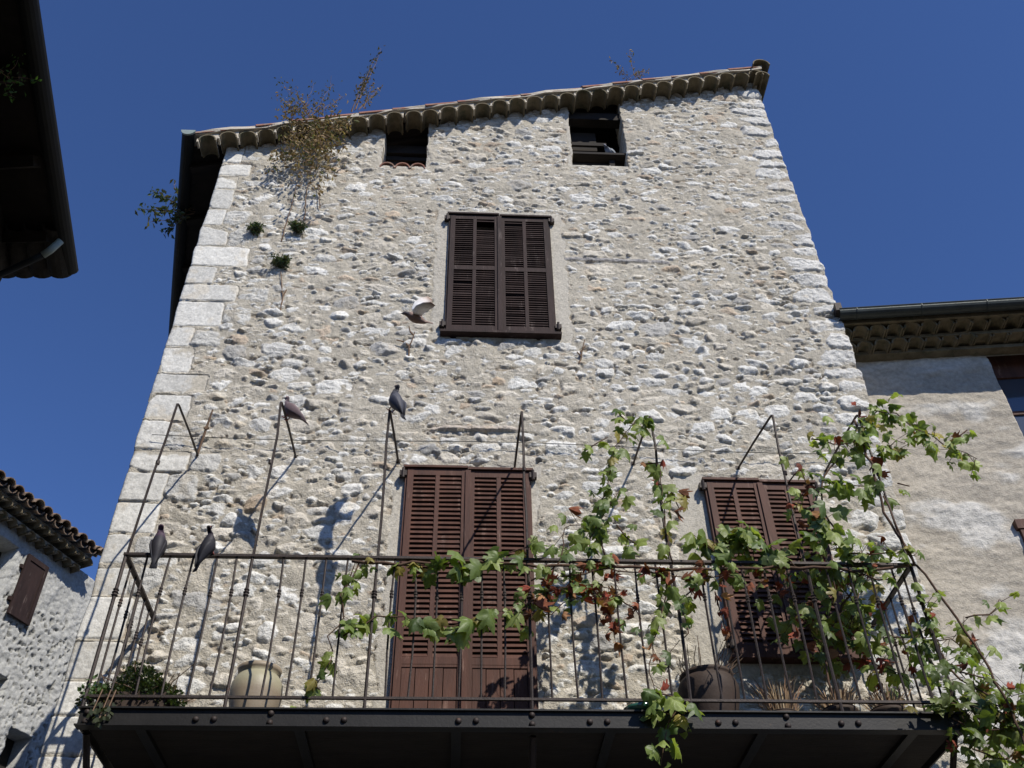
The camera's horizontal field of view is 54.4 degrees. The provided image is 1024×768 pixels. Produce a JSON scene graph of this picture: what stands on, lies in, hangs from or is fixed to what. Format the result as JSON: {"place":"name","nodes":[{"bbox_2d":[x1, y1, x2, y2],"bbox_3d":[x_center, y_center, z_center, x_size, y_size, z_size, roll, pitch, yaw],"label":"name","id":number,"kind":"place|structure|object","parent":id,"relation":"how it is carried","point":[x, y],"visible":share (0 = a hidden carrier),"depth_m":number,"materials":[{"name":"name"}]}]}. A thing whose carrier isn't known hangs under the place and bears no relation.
{"place":"outdoors","nodes":[
{"label":"outdoors","id":0,"kind":"place"},
{"bbox_2d":[0,0,78,280],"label":"shaded house","id":1,"kind":"structure","parent":0,"point":[36,236],"depth_m":6.66,"materials":[{"name":"black"}]},
{"bbox_2d":[0,53,41,101],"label":"eave sprig","id":2,"kind":"object","parent":1,"relation":"attached to","point":[13,81],"visible":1,"depth_m":6.05,"materials":[{"name":"green plant"}]},
{"bbox_2d":[0,470,103,767],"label":"whitewashed house","id":3,"kind":"structure","parent":0,"point":[46,582],"depth_m":15.06,"materials":[{"name":"paint"}]},
{"bbox_2d":[0,737,13,767],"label":"window","id":4,"kind":"structure","parent":3,"relation":"in","point":[4,757],"depth_m":14.37,"materials":[{"name":"black glass"}]},
{"bbox_2d":[400,296,434,323],"bbox_3d":[-0.742,-0.645,7.896,0.279,0.294,0.285,1,-42,-3],"label":"pigeon","id":5,"kind":"object","parent":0,"point":[421,306],"visible":1,"depth_m":7.86,"materials":[{"name":"white"}]},
{"bbox_2d":[0,0,1023,580],"label":"sky","id":6,"kind":"structure","parent":0,"point":[897,126],"materials":[{"name":"blue"}]},
{"bbox_2d":[833,297,1023,765],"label":"plastered house","id":7,"kind":"structure","parent":0,"point":[945,367],"depth_m":9.11,"materials":[{"name":"paint"}]},
{"bbox_2d":[987,355,1023,435],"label":"window","id":8,"kind":"structure","parent":7,"relation":"in","point":[1008,370],"depth_m":9.82,"materials":[{"name":"red paint"}]},
{"bbox_2d":[1012,519,1023,541],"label":"window","id":9,"kind":"structure","parent":7,"relation":"in","point":[1018,524],"depth_m":8.46,"materials":[{"name":"red paint"}]},
{"label":"ground","id":10,"kind":"structure","parent":0,"visible":0},
{"bbox_2d":[36,59,981,767],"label":"stone house","id":11,"kind":"structure","parent":10,"relation":"on","point":[666,263],"depth_m":8.47,"materials":[{"name":"beige stone"}]},
{"bbox_2d":[74,660,193,728],"bbox_3d":[-2.311,1.960,6.117,0.713,0.527,0.564,13,-44,-15],"label":"planter","id":12,"kind":"object","parent":11,"relation":"on","point":[151,684],"visible":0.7,"depth_m":6.02,"materials":[{"name":"ceramic"}]},
{"bbox_2d":[149,524,166,568],"bbox_3d":[-2.338,1.090,6.579,0.113,0.356,0.134,1,-42,-3],"label":"pigeon","id":13,"kind":"object","parent":11,"relation":"on","point":[157,545],"visible":1,"depth_m":6.53,"materials":[{"name":"grey"}]},
{"bbox_2d":[135,179,194,238],"bbox_3d":[-4.029,-2.108,11.741,0.722,1.050,0.329,1,-42,-3],"label":"plant","id":14,"kind":"object","parent":11,"relation":"on","point":[176,217],"visible":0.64,"depth_m":11.59,"materials":[{"name":"green plant"}]},
{"bbox_2d":[193,525,215,571],"bbox_3d":[-2.013,1.103,6.604,0.116,0.364,0.133,-29,-49,27],"label":"pigeon","id":15,"kind":"object","parent":11,"relation":"on","point":[206,548],"visible":1,"depth_m":6.56,"materials":[{"name":"grey"}]},
{"bbox_2d":[229,660,282,706],"bbox_3d":[-1.654,2.054,6.391,0.336,0.460,0.336,1,-42,-3],"label":"jar","id":16,"kind":"object","parent":11,"relation":"on","point":[248,680],"visible":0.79,"depth_m":6.34,"materials":[{"name":"ceramic"}]},
{"bbox_2d":[246,221,265,235],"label":"wall tuft","id":17,"kind":"object","parent":11,"relation":"attached to","point":[255,227],"visible":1,"depth_m":10.11,"materials":[{"name":"green plant"}]},
{"bbox_2d":[267,252,291,269],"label":"wall tuft","id":18,"kind":"object","parent":11,"relation":"attached to","point":[284,261],"visible":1,"depth_m":9.77,"materials":[{"name":"green plant"}]},
{"bbox_2d":[280,271,286,310],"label":"dead twig","id":19,"kind":"object","parent":11,"relation":"attached to","point":[283,294],"visible":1,"depth_m":9.55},
{"bbox_2d":[282,396,307,424],"bbox_3d":[-1.699,0.211,7.800,0.248,0.312,0.129,1,-42,-3],"label":"pigeon","id":20,"kind":"object","parent":11,"relation":"on","point":[292,410],"visible":0.98,"depth_m":7.74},
{"bbox_2d":[287,219,307,232],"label":"wall tuft","id":21,"kind":"object","parent":11,"relation":"attached to","point":[297,226],"visible":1,"depth_m":10.14,"materials":[{"name":"green plant"}]},
{"bbox_2d":[281,163,320,241],"bbox_3d":[-2.183,-1.931,10.501,0.338,1.277,0.048,0,-42,-1],"label":"dead twig","id":22,"kind":"object","parent":11,"relation":"attached to","point":[304,206],"visible":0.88,"depth_m":10.46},
{"bbox_2d":[271,77,346,117],"bbox_3d":[-2.475,-3.431,11.841,0.927,1.221,0.407,1,-42,-3],"label":"roof weed","id":23,"kind":"object","parent":11,"relation":"on","point":[314,105],"visible":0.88,"depth_m":11.73,"materials":[{"name":"brown plant"}]},
{"bbox_2d":[264,96,360,202],"bbox_3d":[-2.183,-2.598,10.869,0.994,1.853,0.544,1,-42,-3],"label":"roof weed","id":24,"kind":"object","parent":11,"relation":"on","point":[317,141],"visible":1,"depth_m":10.88,"materials":[{"name":"green plant"}]},
{"bbox_2d":[351,45,384,111],"bbox_3d":[-1.766,-3.740,12.160,0.298,1.581,0.218,25,-48,-26],"label":"roof weed","id":25,"kind":"object","parent":11,"relation":"on","point":[364,83],"visible":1,"depth_m":12.03,"materials":[{"name":"brown plant"}]},
{"bbox_2d":[358,82,382,110],"bbox_3d":[-1.685,-3.420,11.852,0.236,0.559,0.198,17,-45,-19],"label":"roof weed","id":26,"kind":"object","parent":11,"relation":"on","point":[371,97],"visible":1,"depth_m":11.85,"materials":[{"name":"brown plant"}]},
{"bbox_2d":[386,384,406,419],"bbox_3d":[-0.877,0.146,7.559,0.171,0.385,0.123,-27,-48,26],"label":"pigeon","id":27,"kind":"object","parent":11,"relation":"on","point":[397,402],"visible":1,"depth_m":7.51,"materials":[{"name":"grey"}]},
{"bbox_2d":[397,326,414,355],"bbox_3d":[-0.980,-0.385,9.146,0.161,0.358,0.081,9,-43,-11],"label":"dead twig","id":28,"kind":"object","parent":11,"relation":"attached to","point":[409,347],"visible":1,"depth_m":9.16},
{"bbox_2d":[389,464,538,708],"bbox_3d":[-0.343,1.615,7.422,1.123,2.434,0.138,1,-42,-3],"label":"balcony door","id":29,"kind":"structure","parent":11,"relation":"in","point":[463,477],"depth_m":7.44,"materials":[{"name":"red paint"}]},
{"bbox_2d":[439,211,561,339],"bbox_3d":[-0.121,-1.093,9.897,1.150,1.794,0.150,1,-42,-3],"label":"window","id":30,"kind":"structure","parent":11,"relation":"in","point":[507,247],"depth_m":9.81,"materials":[{"name":"paint"}]},
{"bbox_2d":[577,339,585,363],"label":"dead twig","id":31,"kind":"object","parent":11,"relation":"attached to","point":[583,347],"visible":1,"depth_m":9.18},
{"bbox_2d":[603,144,615,152],"bbox_3d":[1.163,-2.698,11.634,0.281,0.168,0.096,28,-50,-28],"label":"pigeon","id":32,"kind":"object","parent":11,"relation":"on","point":[608,149],"visible":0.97,"depth_m":11.59,"materials":[{"name":"grey"}]},
{"bbox_2d":[609,49,649,80],"bbox_3d":[1.501,-4.038,12.628,0.514,0.772,0.208,1,-42,-3],"label":"roof weed","id":33,"kind":"object","parent":11,"relation":"on","point":[635,74],"visible":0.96,"depth_m":12.55,"materials":[{"name":"brown plant"}]},
{"bbox_2d":[623,702,652,709],"bbox_3d":[0.793,2.012,6.089,0.230,0.037,0.230,1,-42,-3],"label":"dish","id":34,"kind":"object","parent":11,"relation":"on","point":[640,706],"visible":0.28,"depth_m":6.02,"materials":[{"name":"green ceramic"}]},
{"bbox_2d":[676,636,745,709],"bbox_3d":[1.315,2.007,6.503,0.428,0.591,0.454,30,-51,-29],"label":"plant pot","id":35,"kind":"object","parent":11,"relation":"on","point":[703,682],"visible":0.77,"depth_m":6.38,"materials":[{"name":"ceramic"}]},
{"bbox_2d":[745,674,808,710],"bbox_3d":[1.693,2.043,6.362,0.354,0.333,0.332,-34,-52,31],"label":"straw pot","id":36,"kind":"object","parent":11,"relation":"on","point":[780,706],"visible":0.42,"depth_m":6.34,"materials":[{"name":"ceramic"}]},
{"bbox_2d":[698,477,867,664],"bbox_3d":[2.056,1.418,7.751,1.010,1.619,0.150,1,-42,-3],"label":"window","id":37,"kind":"structure","parent":11,"relation":"in","point":[763,490],"depth_m":7.81,"materials":[{"name":"red paint"}]},
{"bbox_2d":[802,677,861,710],"bbox_3d":[2.033,2.032,6.283,0.401,0.233,0.342,-21,-46,21],"label":"straw pot","id":38,"kind":"object","parent":11,"relation":"on","point":[846,707],"visible":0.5,"depth_m":6.23,"materials":[{"name":"ceramic"}]},
{"bbox_2d":[855,682,914,711],"bbox_3d":[2.359,2.026,6.289,0.384,0.242,0.336,24,-48,-25],"label":"straw pot","id":39,"kind":"object","parent":11,"relation":"on","point":[889,707],"visible":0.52,"depth_m":6.25,"materials":[{"name":"ceramic"}]},
{"bbox_2d":[290,392,1023,767],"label":"grapevine","id":40,"kind":"object","parent":10,"relation":"on","point":[1008,732],"visible":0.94,"depth_m":6.68,"materials":[{"name":"green plant"}]}
]}

